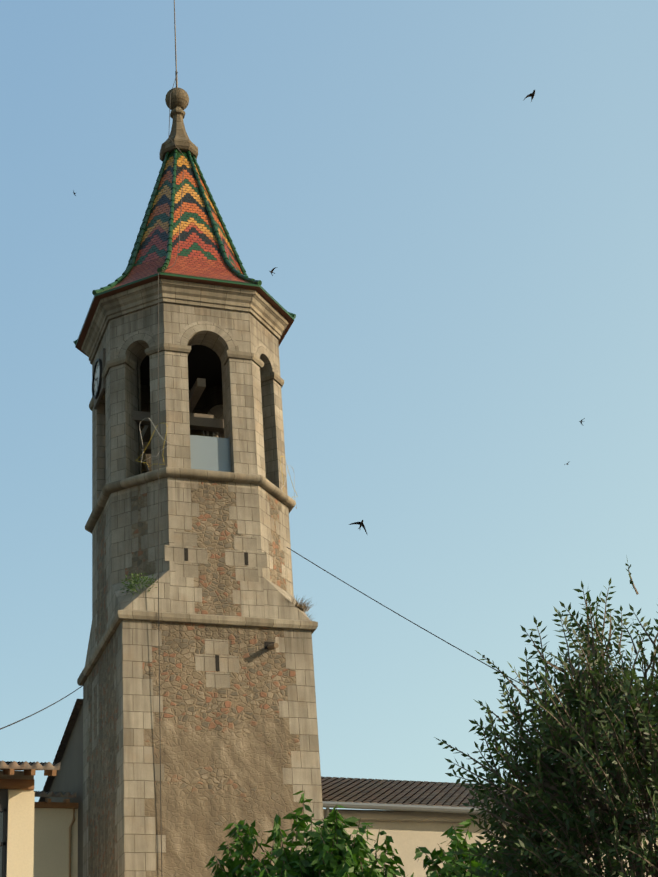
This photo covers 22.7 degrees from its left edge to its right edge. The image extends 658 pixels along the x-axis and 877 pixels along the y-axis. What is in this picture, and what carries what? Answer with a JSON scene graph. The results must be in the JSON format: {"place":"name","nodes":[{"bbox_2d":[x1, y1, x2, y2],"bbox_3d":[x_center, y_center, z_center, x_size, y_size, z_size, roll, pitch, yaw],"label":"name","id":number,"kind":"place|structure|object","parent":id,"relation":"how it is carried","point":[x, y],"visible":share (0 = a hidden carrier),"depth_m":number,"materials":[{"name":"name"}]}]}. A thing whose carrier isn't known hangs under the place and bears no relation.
{"place":"outdoors","nodes":[
{"label":"outdoors","id":0,"kind":"place"},
{"bbox_2d":[0,770,77,876],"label":"house walls","id":1,"kind":"structure","parent":0,"point":[34,842],"depth_m":31.76,"materials":[{"name":"beige paint"}]},
{"bbox_2d":[0,769,77,808],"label":"wooden beams","id":2,"kind":"structure","parent":1,"relation":"on","point":[20,784],"depth_m":31.70,"materials":[{"name":"brown wood"}]},
{"bbox_2d":[0,760,60,770],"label":"house roof","id":3,"kind":"structure","parent":2,"relation":"on","point":[19,765],"depth_m":31.15,"materials":[{"name":"beige tile"}]},
{"bbox_2d":[34,791,76,797],"bbox_3d":[-10.194,9.568,44.118,6.380,0.694,2.348,6,-29,-18],"label":"lean to roof","id":4,"kind":"object","parent":1,"relation":"on","point":[52,794],"visible":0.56,"depth_m":43.92,"materials":[{"name":"tile"}]},
{"bbox_2d":[69,807,74,876],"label":"lean to downpipe","id":5,"kind":"object","parent":1,"relation":"attached to","point":[70,829],"visible":0.92,"depth_m":43.76,"materials":[{"name":"orange metal"}]},
{"bbox_2d":[0,0,657,809],"label":"sky","id":6,"kind":"structure","parent":0,"point":[467,268],"materials":[{"name":"blue"}]},
{"bbox_2d":[349,520,366,533],"bbox_3d":[0.643,1.780,33.528,0.460,0.099,0.267,28,-63,15],"label":"bird","id":7,"kind":"object","parent":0,"point":[361,524],"visible":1,"depth_m":33.53},
{"bbox_2d":[323,809,657,876],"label":"nave wall","id":8,"kind":"structure","parent":0,"point":[409,832],"depth_m":41.75,"materials":[{"name":"beige paint"}]},
{"bbox_2d":[321,776,650,814],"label":"tiled roof","id":9,"kind":"structure","parent":8,"relation":"on","point":[378,791],"depth_m":44.93,"materials":[{"name":"tile"}]},
{"bbox_2d":[323,801,653,819],"bbox_3d":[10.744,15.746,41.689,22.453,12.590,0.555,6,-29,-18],"label":"gutter","id":10,"kind":"object","parent":8,"relation":"attached to","point":[327,805],"visible":0.38,"depth_m":41.42,"materials":[{"name":"grey metal"}]},
{"bbox_2d":[523,90,534,100],"bbox_3d":[4.026,-6.807,32.508,0.094,0.500,0.290,29,-52,22],"label":"bird","id":11,"kind":"object","parent":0,"point":[531,95],"visible":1,"depth_m":32.45},
{"label":"ground","id":12,"kind":"structure","parent":0,"visible":0},
{"bbox_2d":[38,699,82,876],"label":"church wall","id":13,"kind":"structure","parent":12,"relation":"on","point":[68,777],"depth_m":45.68,"materials":[{"name":"grey concrete"}]},
{"bbox_2d":[77,467,323,876],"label":"tower shaft","id":14,"kind":"object","parent":12,"relation":"on","point":[245,745],"visible":0.96,"depth_m":41.31,"materials":[{"name":"stone"}]},
{"bbox_2d":[120,573,157,594],"bbox_3d":[-4.806,3.786,41.847,1.091,0.749,0.874,6,-29,-18],"label":"shrub","id":15,"kind":"object","parent":14,"relation":"on","point":[134,582],"visible":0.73,"depth_m":41.75,"materials":[{"name":"green plant"}]},
{"bbox_2d":[158,0,184,876],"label":"lightning rod","id":16,"kind":"object","parent":14,"relation":"attached to","point":[176,76],"visible":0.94,"depth_m":43.51,"materials":[{"name":"grey metal"}]},
{"bbox_2d":[81,279,287,509],"bbox_3d":[-4.099,-0.524,47.203,5.600,5.760,5.600,6,-29,-18],"label":"belfry","id":17,"kind":"object","parent":14,"relation":"on","point":[223,341],"visible":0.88,"depth_m":45.84,"materials":[{"name":"stone"}]},
{"bbox_2d":[92,348,105,409],"bbox_3d":[-6.603,-1.708,46.881,0.150,1.300,1.300,6,-29,-18],"label":"clock frame","id":18,"kind":"object","parent":17,"relation":"attached to","point":[101,388],"visible":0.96,"depth_m":46.53,"materials":[{"name":"grey stone"}]},
{"bbox_2d":[94,362,98,394],"bbox_3d":[-6.635,-1.711,46.871,0.019,1.040,1.040,6,-29,-18],"label":"clock face","id":19,"kind":"object","parent":18,"relation":"attached to","point":[96,379],"visible":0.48,"depth_m":47.01,"materials":[{"name":"grey"}]},
{"bbox_2d":[75,151,293,356],"bbox_3d":[-4.513,-6.102,50.068,5.940,6.770,5.940,6,-29,-18],"label":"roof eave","id":20,"kind":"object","parent":17,"relation":"on","point":[199,259],"depth_m":48.24,"materials":[{"name":"tile"}]},
{"bbox_2d":[159,87,197,161],"bbox_3d":[-4.803,-10.001,52.070,1.176,2.715,1.176,6,-29,-18],"label":"stone finial","id":21,"kind":"object","parent":20,"relation":"on","point":[177,104],"visible":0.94,"depth_m":51.76,"materials":[{"name":"beige stone"}]},
{"bbox_2d":[73,149,295,344],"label":"roof ridge tiles","id":22,"kind":"object","parent":20,"relation":"on","point":[243,275],"visible":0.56,"depth_m":49.16,"materials":[{"name":"green ceramic"}]},
{"bbox_2d":[133,378,263,472],"bbox_3d":[-4.143,0.068,47.165,4.000,1.980,3.900,6,-29,-18],"label":"bell frame and bells","id":23,"kind":"object","parent":17,"relation":"attached to","point":[200,424],"visible":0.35,"depth_m":45.95,"materials":[{"name":"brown wood"}]},
{"bbox_2d":[190,435,230,471],"bbox_3d":[-3.228,0.466,44.299,1.170,1.250,0.040,6,-29,-18],"label":"panel","id":24,"kind":"object","parent":17,"relation":"on","point":[211,453],"visible":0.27,"depth_m":44.33,"materials":[{"name":"white"}]},
{"bbox_2d":[138,418,297,508],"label":"wire bell decorations","id":25,"kind":"object","parent":17,"relation":"on","point":[170,443],"visible":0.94,"depth_m":43.57,"materials":[{"name":"grey"}]},
{"bbox_2d":[92,531,278,750],"bbox_3d":[-4.200,5.033,42.432,5.725,4.820,1.945,-15,-29,20],"label":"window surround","id":26,"kind":"object","parent":14,"relation":"attached to","point":[236,557],"visible":1,"depth_m":42.45,"materials":[{"name":"grey stone"}]},
{"bbox_2d":[285,596,316,612],"bbox_3d":[-0.982,4.393,43.136,1.294,0.322,1.203,-9,-27,8],"label":"dry grass tuft","id":27,"kind":"object","parent":14,"relation":"on","point":[302,606],"visible":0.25,"depth_m":42.96,"materials":[{"name":"brown plant"}]},
{"bbox_2d":[0,547,614,734],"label":"overhead wires","id":28,"kind":"object","parent":14,"relation":"attached to","point":[345,583],"visible":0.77,"depth_m":39.47,"materials":[{"name":"black metal"}]},
{"bbox_2d":[205,789,413,876],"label":"tree","id":29,"kind":"object","parent":12,"relation":"on","point":[331,849],"visible":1,"depth_m":15.82,"materials":[{"name":"green plant"}]},
{"bbox_2d":[414,818,539,876],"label":"tree","id":30,"kind":"object","parent":12,"relation":"on","point":[455,865],"visible":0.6,"depth_m":16.50,"materials":[{"name":"green plant"}]},
{"bbox_2d":[434,560,657,876],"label":"tree","id":31,"kind":"object","parent":12,"relation":"on","point":[564,838],"visible":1,"depth_m":9.81,"materials":[{"name":"green plant"}]}
]}

